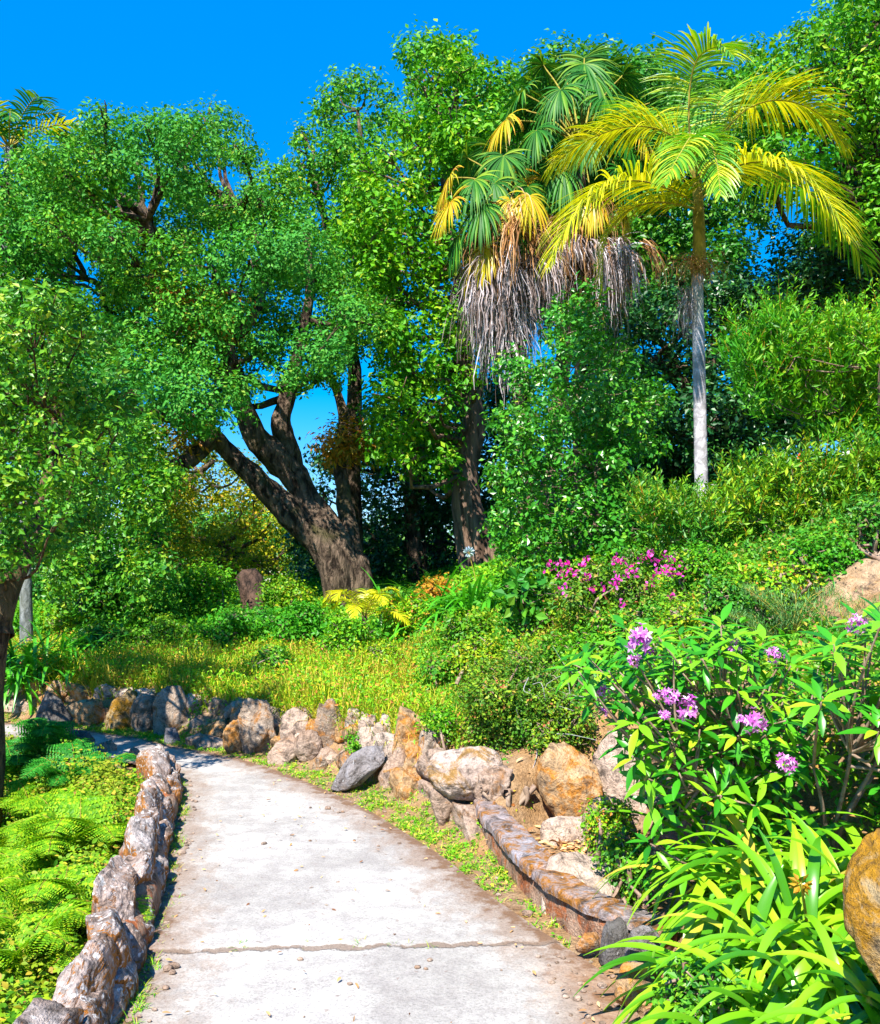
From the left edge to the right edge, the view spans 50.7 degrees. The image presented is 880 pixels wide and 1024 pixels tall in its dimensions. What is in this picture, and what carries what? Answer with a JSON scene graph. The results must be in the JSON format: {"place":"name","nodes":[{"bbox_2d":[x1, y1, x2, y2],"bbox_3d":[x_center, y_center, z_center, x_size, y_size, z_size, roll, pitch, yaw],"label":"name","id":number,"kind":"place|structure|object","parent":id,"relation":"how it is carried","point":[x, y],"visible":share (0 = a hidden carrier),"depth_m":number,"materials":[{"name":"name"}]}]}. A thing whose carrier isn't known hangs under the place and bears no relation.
{"place":"outdoors","nodes":[
{"label":"outdoors","id":0,"kind":"place"},
{"bbox_2d":[5,723,640,1023],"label":"path","id":1,"kind":"structure","parent":0,"point":[463,979],"depth_m":4.37,"materials":[{"name":"concrete"}]},
{"bbox_2d":[116,773,433,1023],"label":"crack grass","id":2,"kind":"structure","parent":1,"relation":"on","point":[184,799],"depth_m":4.07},
{"bbox_2d":[125,773,663,1023],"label":"pebbles","id":3,"kind":"object","parent":1,"relation":"on","point":[170,967],"visible":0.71,"depth_m":3.97,"materials":[{"name":"stone"}]},
{"bbox_2d":[4,702,657,947],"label":"verge grass","id":4,"kind":"structure","parent":0,"point":[454,851],"depth_m":6.34,"materials":[{"name":"plant"}]},
{"bbox_2d":[0,0,874,581],"label":"sky","id":5,"kind":"structure","parent":0,"point":[263,58],"materials":[{"name":"blue"}]},
{"bbox_2d":[3,535,879,1018],"bbox_3d":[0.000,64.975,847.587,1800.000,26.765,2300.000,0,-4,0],"label":"ground","id":6,"kind":"structure","parent":0,"point":[527,817],"depth_m":5.95,"materials":[{"name":"soil"}]},
{"bbox_2d":[0,86,81,558],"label":"feather palm","id":7,"kind":"object","parent":6,"relation":"on","point":[15,134],"visible":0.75,"depth_m":21.38,"materials":[{"name":"plant"}]},
{"bbox_2d":[0,778,82,818],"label":"fern","id":8,"kind":"object","parent":6,"relation":"on","point":[15,797],"visible":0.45,"depth_m":7.54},
{"bbox_2d":[0,906,86,1002],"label":"fern","id":9,"kind":"object","parent":6,"relation":"on","point":[48,935],"visible":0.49,"depth_m":3.99,"materials":[{"name":"plant"}]},
{"bbox_2d":[0,892,91,974],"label":"fern","id":10,"kind":"object","parent":6,"relation":"on","point":[66,908],"visible":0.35,"depth_m":4.16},
{"bbox_2d":[6,717,91,759],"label":"fern","id":11,"kind":"object","parent":6,"relation":"on","point":[38,731],"visible":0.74,"depth_m":8.21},
{"bbox_2d":[4,629,115,714],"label":"agapanthus plant","id":12,"kind":"object","parent":6,"relation":"on","point":[13,674],"visible":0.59,"depth_m":10.92,"materials":[{"name":"plant"}]},
{"bbox_2d":[0,813,119,878],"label":"fern","id":13,"kind":"object","parent":6,"relation":"on","point":[45,843],"visible":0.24,"depth_m":5.54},
{"bbox_2d":[6,787,113,846],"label":"fern","id":14,"kind":"object","parent":6,"relation":"on","point":[36,802],"visible":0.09,"depth_m":6.95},
{"bbox_2d":[0,726,144,1023],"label":"ground cover","id":15,"kind":"object","parent":6,"relation":"on","point":[124,782],"visible":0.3,"depth_m":5.32,"materials":[{"name":"green plant"}]},
{"bbox_2d":[6,619,142,695],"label":"agapanthus plant","id":16,"kind":"object","parent":6,"relation":"on","point":[64,644],"visible":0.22,"depth_m":11.51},
{"bbox_2d":[0,863,154,933],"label":"fern","id":17,"kind":"object","parent":6,"relation":"on","point":[45,886],"visible":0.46,"depth_m":4.37,"materials":[{"name":"plant"}]},
{"bbox_2d":[20,742,136,790],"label":"fern","id":18,"kind":"object","parent":6,"relation":"on","point":[44,768],"visible":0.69,"depth_m":7.79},
{"bbox_2d":[0,272,161,826],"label":"oak tree","id":19,"kind":"object","parent":6,"relation":"on","point":[44,526],"visible":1,"depth_m":7.19,"materials":[{"name":"green plant"}]},
{"bbox_2d":[0,140,162,576],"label":"broadleaf tree","id":20,"kind":"object","parent":6,"relation":"on","point":[23,258],"visible":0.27,"depth_m":17.76,"materials":[{"name":"plant"}]},
{"bbox_2d":[0,795,172,867],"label":"fern","id":21,"kind":"object","parent":6,"relation":"on","point":[67,821],"visible":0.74,"depth_m":5.61,"materials":[{"name":"plant"}]},
{"bbox_2d":[67,698,108,725],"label":"rock","id":22,"kind":"object","parent":6,"relation":"on","point":[86,712],"visible":0.55,"depth_m":10.21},
{"bbox_2d":[13,744,183,1023],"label":"stone wall","id":23,"kind":"structure","parent":6,"relation":"on","point":[97,981],"depth_m":4.13,"materials":[{"name":"stone"}]},
{"bbox_2d":[11,370,199,624],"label":"broadleaf tree","id":24,"kind":"object","parent":6,"relation":"on","point":[73,578],"visible":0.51,"depth_m":13.69,"materials":[{"name":"green plant"}]},
{"bbox_2d":[104,689,137,729],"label":"rock","id":25,"kind":"object","parent":6,"relation":"on","point":[117,716],"visible":0.57,"depth_m":9.95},
{"bbox_2d":[113,572,184,629],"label":"garden shrub","id":26,"kind":"object","parent":6,"relation":"on","point":[163,608],"visible":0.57,"depth_m":14.14,"materials":[{"name":"green plant"}]},
{"bbox_2d":[139,612,197,646],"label":"garden shrub","id":27,"kind":"object","parent":6,"relation":"on","point":[168,628],"visible":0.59,"depth_m":12.96,"materials":[{"name":"green plant"}]},
{"bbox_2d":[152,685,191,735],"bbox_3d":[-2.778,2.122,9.698,0.438,0.614,0.292,1,-4,-18],"label":"rock","id":28,"kind":"object","parent":6,"relation":"on","point":[169,705],"visible":0.68,"depth_m":9.59,"materials":[{"name":"stone"}]},
{"bbox_2d":[168,557,239,617],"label":"garden shrub","id":29,"kind":"object","parent":6,"relation":"on","point":[205,591],"visible":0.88,"depth_m":15.42,"materials":[{"name":"green plant"}]},
{"bbox_2d":[11,90,404,611],"bbox_3d":[-4.789,-3.479,18.339,8.344,11.829,6.803,0,-4,0],"label":"oak tree","id":30,"kind":"object","parent":6,"relation":"on","point":[301,510],"visible":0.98,"depth_m":16.40,"materials":[{"name":"green plant"}]},
{"bbox_2d":[113,422,314,585],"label":"broadleaf tree","id":31,"kind":"object","parent":6,"relation":"on","point":[235,553],"visible":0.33,"depth_m":29.68,"materials":[{"name":"green plant"}]},
{"bbox_2d":[189,603,261,648],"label":"garden shrub","id":32,"kind":"object","parent":6,"relation":"on","point":[226,625],"visible":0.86,"depth_m":12.82,"materials":[{"name":"green plant"}]},
{"bbox_2d":[235,568,265,608],"bbox_3d":[-3.271,1.575,16.435,0.704,1.156,0.672,4,-5,-45],"label":"tree stump","id":33,"kind":"object","parent":6,"relation":"on","point":[248,579],"visible":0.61,"depth_m":16.26,"materials":[{"name":"wood"}]},
{"bbox_2d":[237,698,275,753],"bbox_3d":[-1.713,2.058,8.707,0.389,0.640,0.263,0,-4,0],"label":"rock","id":34,"kind":"object","parent":6,"relation":"on","point":[255,722],"visible":0.83,"depth_m":8.64,"materials":[{"name":"stone"}]},
{"bbox_2d":[4,678,512,840],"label":"retaining wall","id":35,"kind":"structure","parent":6,"relation":"on","point":[495,779],"depth_m":7.69,"materials":[{"name":"stone"}]},
{"bbox_2d":[427,746,503,800],"bbox_3d":[0.170,1.755,6.258,0.519,0.354,0.394,0,-4,0],"label":"boulder","id":36,"kind":"object","parent":35,"relation":"on","point":[452,773],"visible":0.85,"depth_m":6.15,"materials":[{"name":"stone"}]},
{"bbox_2d":[253,564,318,609],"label":"garden shrub","id":37,"kind":"object","parent":6,"relation":"on","point":[284,592],"visible":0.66,"depth_m":15.76,"materials":[{"name":"green plant"}]},
{"bbox_2d":[4,603,580,764],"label":"meadow grass","id":38,"kind":"structure","parent":6,"relation":"on","point":[95,679],"depth_m":10.37,"materials":[{"name":"plant"}]},
{"bbox_2d":[260,597,332,649],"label":"garden shrub","id":39,"kind":"object","parent":6,"relation":"on","point":[302,620],"visible":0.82,"depth_m":12.68,"materials":[{"name":"green plant"}]},
{"bbox_2d":[314,698,340,747],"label":"rock","id":40,"kind":"object","parent":6,"relation":"on","point":[325,720],"visible":0.6,"depth_m":8.17,"materials":[{"name":"stone"}]},
{"bbox_2d":[258,113,414,552],"bbox_3d":[-2.606,-4.155,22.335,4.126,12.627,5.128,0,-4,0],"label":"broadleaf tree","id":41,"kind":"object","parent":6,"relation":"on","point":[331,169],"visible":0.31,"depth_m":21.11,"materials":[{"name":"plant"}]},
{"bbox_2d":[312,608,382,660],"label":"garden shrub","id":42,"kind":"object","parent":6,"relation":"on","point":[341,632],"visible":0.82,"depth_m":11.61,"materials":[{"name":"green plant"}]},
{"bbox_2d":[331,745,384,790],"bbox_3d":[-0.636,1.988,7.225,0.416,0.325,0.284,0,-4,0],"label":"rock","id":43,"kind":"object","parent":6,"relation":"on","point":[360,766],"visible":1,"depth_m":7.14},
{"bbox_2d":[300,63,428,582],"bbox_3d":[-2.066,-5.099,24.383,3.645,14.586,3.730,0,-4,0],"label":"broadleaf tree","id":44,"kind":"object","parent":6,"relation":"on","point":[414,544],"visible":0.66,"depth_m":23.84,"materials":[{"name":"plant"}]},
{"bbox_2d":[321,586,410,644],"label":"tree fern","id":45,"kind":"object","parent":6,"relation":"on","point":[370,601],"visible":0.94,"depth_m":12.39,"materials":[{"name":"yellow plant"}]},
{"bbox_2d":[13,480,733,645],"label":"shady undergrowth","id":46,"kind":"object","parent":6,"relation":"on","point":[491,568],"visible":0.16,"depth_m":14.46,"materials":[{"name":"green plant"}]},
{"bbox_2d":[265,371,531,583],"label":"broadleaf tree","id":47,"kind":"object","parent":6,"relation":"on","point":[386,555],"visible":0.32,"depth_m":24.11,"materials":[{"name":"green plant"}]},
{"bbox_2d":[376,594,443,642],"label":"garden shrub","id":48,"kind":"object","parent":6,"relation":"on","point":[400,606],"visible":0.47,"depth_m":12.43,"materials":[{"name":"green plant"}]},
{"bbox_2d":[162,752,667,1023],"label":"fallen leaves","id":49,"kind":"object","parent":6,"relation":"on","point":[564,846],"visible":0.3,"depth_m":5.54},
{"bbox_2d":[4,442,835,582],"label":"woodland","id":50,"kind":"object","parent":6,"relation":"on","point":[208,516],"visible":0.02,"depth_m":37.64,"materials":[{"name":"green plant"}]},
{"bbox_2d":[323,14,536,570],"bbox_3d":[-0.193,-4.982,20.421,4.749,13.388,6.587,0,-4,0],"label":"broadleaf tree","id":51,"kind":"object","parent":6,"relation":"on","point":[444,124],"visible":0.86,"depth_m":18.68,"materials":[{"name":"green plant"}]},
{"bbox_2d":[414,701,469,749],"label":"plant","id":52,"kind":"object","parent":6,"relation":"on","point":[435,719],"visible":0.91,"depth_m":6.98,"materials":[{"name":"green plant"}]},
{"bbox_2d":[426,604,500,659],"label":"garden shrub","id":53,"kind":"object","parent":6,"relation":"on","point":[458,627],"visible":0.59,"depth_m":9.62,"materials":[{"name":"green plant"}]},
{"bbox_2d":[442,622,513,684],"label":"hillside bush","id":54,"kind":"object","parent":6,"relation":"on","point":[486,645],"visible":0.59,"depth_m":8.68,"materials":[{"name":"green plant"}]},
{"bbox_2d":[435,635,578,755],"bbox_3d":[0.556,1.460,6.878,1.187,1.087,1.112,0,-4,0],"label":"azalea shrub","id":55,"kind":"object","parent":6,"relation":"on","point":[493,696],"visible":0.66,"depth_m":6.66,"materials":[{"name":"green plant"}]},
{"bbox_2d":[428,136,588,553],"bbox_3d":[1.163,-2.738,15.772,2.517,8.030,2.828,3,-5,-40],"label":"fan palm","id":56,"kind":"object","parent":6,"relation":"on","point":[501,217],"visible":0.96,"depth_m":15.59,"materials":[{"name":"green plant"}]},
{"bbox_2d":[493,566,568,640],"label":"viburnum shrub","id":57,"kind":"object","parent":6,"relation":"on","point":[521,601],"visible":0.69,"depth_m":8.90,"materials":[{"name":"green plant"}]},
{"bbox_2d":[503,648,608,766],"bbox_3d":[0.805,1.376,6.491,0.736,0.862,0.746,0,-4,0],"label":"azalea shrub","id":58,"kind":"object","parent":6,"relation":"on","point":[557,703],"visible":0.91,"depth_m":6.40,"materials":[{"name":"green plant"}]},
{"bbox_2d":[540,816,586,845],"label":"stone","id":59,"kind":"object","parent":6,"relation":"on","point":[563,828],"visible":0.47,"depth_m":5.70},
{"bbox_2d":[535,741,602,816],"bbox_3d":[0.847,1.807,6.125,0.436,0.542,0.281,0,-4,0],"label":"boulder","id":60,"kind":"object","parent":6,"relation":"on","point":[568,782],"visible":0.74,"depth_m":6.04,"materials":[{"name":"stone"}]},
{"bbox_2d":[473,799,677,950],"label":"kerb wall","id":61,"kind":"structure","parent":6,"relation":"on","point":[522,855],"depth_m":4.61,"materials":[{"name":"stone"}]},
{"bbox_2d":[475,264,686,577],"bbox_3d":[2.246,-1.367,14.118,3.454,5.060,4.424,0,-4,0],"label":"holly tree","id":62,"kind":"object","parent":6,"relation":"on","point":[610,438],"visible":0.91,"depth_m":12.64,"materials":[{"name":"green plant"}]},
{"bbox_2d":[541,851,620,913],"bbox_3d":[0.716,1.955,4.704,0.421,0.416,0.385,0,-4,0],"label":"rock slab","id":63,"kind":"object","parent":6,"relation":"on","point":[577,864],"visible":0.32,"depth_m":4.69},
{"bbox_2d":[483,40,679,545],"bbox_3d":[2.429,-3.752,16.955,3.992,9.985,3.165,0,-4,0],"label":"fan palm","id":64,"kind":"object","parent":6,"relation":"on","point":[591,78],"visible":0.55,"depth_m":16.39,"materials":[{"name":"green plant"}]},
{"bbox_2d":[546,616,630,692],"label":"hillside bush","id":65,"kind":"object","parent":6,"relation":"on","point":[581,641],"visible":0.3,"depth_m":6.99,"materials":[{"name":"green plant"}]},
{"bbox_2d":[577,790,640,860],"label":"plant","id":66,"kind":"object","parent":6,"relation":"on","point":[600,823],"visible":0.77,"depth_m":5.16,"materials":[{"name":"green plant"}]},
{"bbox_2d":[535,549,686,624],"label":"azalea shrub","id":67,"kind":"object","parent":6,"relation":"on","point":[597,587],"visible":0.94,"depth_m":7.96,"materials":[{"name":"pink plant"}]},
{"bbox_2d":[598,917,628,968],"bbox_3d":[0.757,1.873,4.024,0.136,0.208,0.114,0,-4,0],"label":"stone","id":68,"kind":"object","parent":6,"relation":"on","point":[615,931],"visible":0.77,"depth_m":3.99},
{"bbox_2d":[591,730,646,823],"bbox_3d":[1.252,1.804,6.220,0.524,0.697,0.349,0,-4,0],"label":"boulder","id":69,"kind":"object","parent":6,"relation":"on","point":[614,783],"visible":0.19,"depth_m":6.12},
{"bbox_2d":[576,590,668,661],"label":"hillside bush","id":70,"kind":"object","parent":6,"relation":"on","point":[608,623],"visible":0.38,"depth_m":7.16,"materials":[{"name":"green plant"}]},
{"bbox_2d":[451,28,793,520],"bbox_3d":[5.016,-6.776,24.424,10.354,14.820,8.152,0,-4,0],"label":"broadleaf tree","id":71,"kind":"object","parent":6,"relation":"on","point":[669,234],"visible":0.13,"depth_m":21.98,"materials":[{"name":"green plant"}]},
{"bbox_2d":[588,819,665,911],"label":"plant","id":72,"kind":"object","parent":6,"relation":"on","point":[618,852],"visible":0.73,"depth_m":4.63,"materials":[{"name":"green plant"}]},
{"bbox_2d":[614,962,660,1013],"bbox_3d":[0.783,1.877,3.631,0.197,0.199,0.144,0,-4,0],"label":"stone","id":73,"kind":"object","parent":6,"relation":"on","point":[622,985],"visible":0.36,"depth_m":3.61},
{"bbox_2d":[404,503,879,832],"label":"hillside undergrowth","id":74,"kind":"object","parent":6,"relation":"on","point":[666,585],"visible":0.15,"depth_m":7.67,"materials":[{"name":"green plant"}]},
{"bbox_2d":[637,595,711,666],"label":"hillside bush","id":75,"kind":"object","parent":6,"relation":"on","point":[682,616],"visible":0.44,"depth_m":6.66,"materials":[{"name":"green plant"}]},
{"bbox_2d":[543,602,847,857],"bbox_3d":[1.336,1.067,4.511,1.743,1.276,1.345,0,-4,0],"label":"rhododendron bush","id":76,"kind":"object","parent":6,"relation":"on","point":[730,731],"visible":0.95,"depth_m":4.17,"materials":[{"name":"green plant"}]},
{"bbox_2d":[655,533,740,603],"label":"hillside bush","id":77,"kind":"object","parent":6,"relation":"on","point":[695,560],"visible":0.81,"depth_m":7.79,"materials":[{"name":"green plant"}]},
{"bbox_2d":[645,942,752,1023],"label":"plant","id":78,"kind":"object","parent":6,"relation":"on","point":[690,997],"visible":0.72,"depth_m":3.08,"materials":[{"name":"green plant"}]},
{"bbox_2d":[573,842,826,1023],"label":"agapanthus plant","id":79,"kind":"object","parent":6,"relation":"on","point":[764,904],"visible":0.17,"depth_m":3.44,"materials":[{"name":"green plant"}]},
{"bbox_2d":[535,22,879,506],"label":"king palm","id":80,"kind":"object","parent":6,"relation":"on","point":[695,147],"visible":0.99,"depth_m":12.14,"materials":[{"name":"plant"}]},
{"bbox_2d":[548,152,879,518],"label":"broadleaf tree","id":81,"kind":"object","parent":6,"relation":"on","point":[823,271],"visible":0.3,"depth_m":19.01,"materials":[{"name":"green plant"}]},
{"bbox_2d":[688,566,770,643],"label":"hillside bush","id":82,"kind":"object","parent":6,"relation":"on","point":[720,596],"visible":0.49,"depth_m":6.69,"materials":[{"name":"green plant"}]},
{"bbox_2d":[585,791,877,953],"bbox_3d":[1.251,1.726,4.184,1.093,0.924,1.320,1,-4,-10],"label":"agapanthus plant","id":83,"kind":"object","parent":6,"relation":"on","point":[699,828],"visible":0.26,"depth_m":4.09,"materials":[{"name":"green plant"}]},
{"bbox_2d":[612,917,856,1023],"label":"agapanthus plant","id":84,"kind":"object","parent":6,"relation":"on","point":[804,964],"visible":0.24,"depth_m":3.10,"materials":[{"name":"green plant"}]},
{"bbox_2d":[632,845,845,979],"bbox_3d":[1.419,1.728,3.676,1.295,0.881,1.203,0,-4,0],"label":"agapanthus plant","id":85,"kind":"object","parent":6,"relation":"on","point":[741,896],"visible":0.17,"depth_m":3.60,"materials":[{"name":"green plant"}]},
{"bbox_2d":[625,960,855,1023],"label":"agapanthus plant","id":86,"kind":"object","parent":6,"relation":"on","point":[780,999],"visible":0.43,"depth_m":2.98,"materials":[{"name":"green plant"}]},
{"bbox_2d":[640,791,842,938],"bbox_3d":[1.466,1.773,4.103,1.304,0.898,1.206,3,-5,-42],"label":"agapanthus plant","id":87,"kind":"object","parent":6,"relation":"on","point":[701,886],"visible":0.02,"depth_m":4.08,"materials":[{"name":"green plant"}]},
{"bbox_2d":[614,868,879,1023],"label":"agapanthus plant","id":88,"kind":"object","parent":6,"relation":"on","point":[734,925],"visible":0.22,"depth_m":3.26,"materials":[{"name":"green plant"}]},
{"bbox_2d":[615,411,879,566],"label":"leafy shrub","id":89,"kind":"object","parent":6,"relation":"on","point":[780,489],"visible":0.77,"depth_m":8.76,"materials":[{"name":"green plant"}]},
{"bbox_2d":[626,767,879,899],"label":"plant","id":90,"kind":"object","parent":6,"relation":"on","point":[645,851],"visible":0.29,"depth_m":4.00,"materials":[{"name":"green plant"}]},
{"bbox_2d":[640,801,867,968],"bbox_3d":[1.394,1.758,3.870,1.249,0.927,1.142,0,-4,0],"label":"agapanthus plant","id":91,"kind":"object","parent":6,"relation":"on","point":[712,913],"visible":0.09,"depth_m":3.81,"materials":[{"name":"green plant"}]},
{"bbox_2d":[637,824,870,1023],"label":"agapanthus plant","id":92,"kind":"object","parent":6,"relation":"on","point":[757,894],"visible":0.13,"depth_m":3.40,"materials":[{"name":"green plant"}]},
{"bbox_2d":[648,821,868,1023],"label":"agapanthus plant","id":93,"kind":"object","parent":6,"relation":"on","point":[815,904],"visible":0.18,"depth_m":3.42,"materials":[{"name":"green plant"}]},
{"bbox_2d":[638,960,879,1023],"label":"agapanthus plant","id":94,"kind":"object","parent":6,"relation":"on","point":[735,1016],"visible":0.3,"depth_m":2.90,"materials":[{"name":"green plant"}]},
{"bbox_2d":[684,914,879,1023],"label":"agapanthus plant","id":95,"kind":"object","parent":6,"relation":"on","point":[840,972],"visible":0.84,"depth_m":2.90,"materials":[{"name":"green plant"}]},
{"bbox_2d":[734,550,831,624],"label":"hillside bush","id":96,"kind":"object","parent":6,"relation":"on","point":[774,574],"visible":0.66,"depth_m":6.67,"materials":[{"name":"green plant"}]},
{"bbox_2d":[709,807,861,983],"bbox_3d":[1.663,1.627,3.643,1.206,0.850,1.246,-1,-4,10],"label":"agapanthus plant","id":97,"kind":"object","parent":6,"relation":"on","point":[834,904],"visible":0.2,"depth_m":3.63,"materials":[{"name":"green plant"}]},
{"bbox_2d":[704,269,879,454],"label":"leafy shrub","id":98,"kind":"object","parent":6,"relation":"on","point":[790,361],"visible":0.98,"depth_m":9.63,"materials":[{"name":"green plant"}]},
{"bbox_2d":[738,578,845,635],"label":"feathery plant","id":99,"kind":"object","parent":6,"relation":"on","point":[795,619],"visible":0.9,"depth_m":6.31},
{"bbox_2d":[717,0,879,277],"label":"broadleaf tree","id":100,"kind":"object","parent":6,"relation":"on","point":[853,66],"visible":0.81,"depth_m":16.57,"materials":[{"name":"green plant"}]},
{"bbox_2d":[730,918,879,1023],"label":"agapanthus plant","id":101,"kind":"object","parent":6,"relation":"on","point":[870,983],"visible":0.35,"depth_m":3.10,"materials":[{"name":"green plant"}]},
{"bbox_2d":[773,522,874,594],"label":"hillside bush","id":102,"kind":"object","parent":6,"relation":"on","point":[834,553],"visible":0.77,"depth_m":6.76,"materials":[{"name":"green plant"}]},
{"bbox_2d":[787,595,879,852],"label":"rhododendron bush","id":103,"kind":"object","parent":6,"relation":"on","point":[854,743],"visible":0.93,"depth_m":3.91,"materials":[{"name":"green plant"}]},
{"bbox_2d":[807,558,879,605],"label":"boulder","id":104,"kind":"object","parent":6,"relation":"on","point":[858,577],"visible":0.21,"depth_m":6.57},
{"bbox_2d":[841,489,879,560],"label":"hillside bush","id":105,"kind":"object","parent":6,"relation":"on","point":[867,520],"visible":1,"depth_m":6.77,"materials":[{"name":"green plant"}]},
{"bbox_2d":[842,828,879,983],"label":"boulder","id":106,"kind":"object","parent":6,"relation":"on","point":[861,897],"visible":1,"depth_m":2.70,"materials":[{"name":"stone"}]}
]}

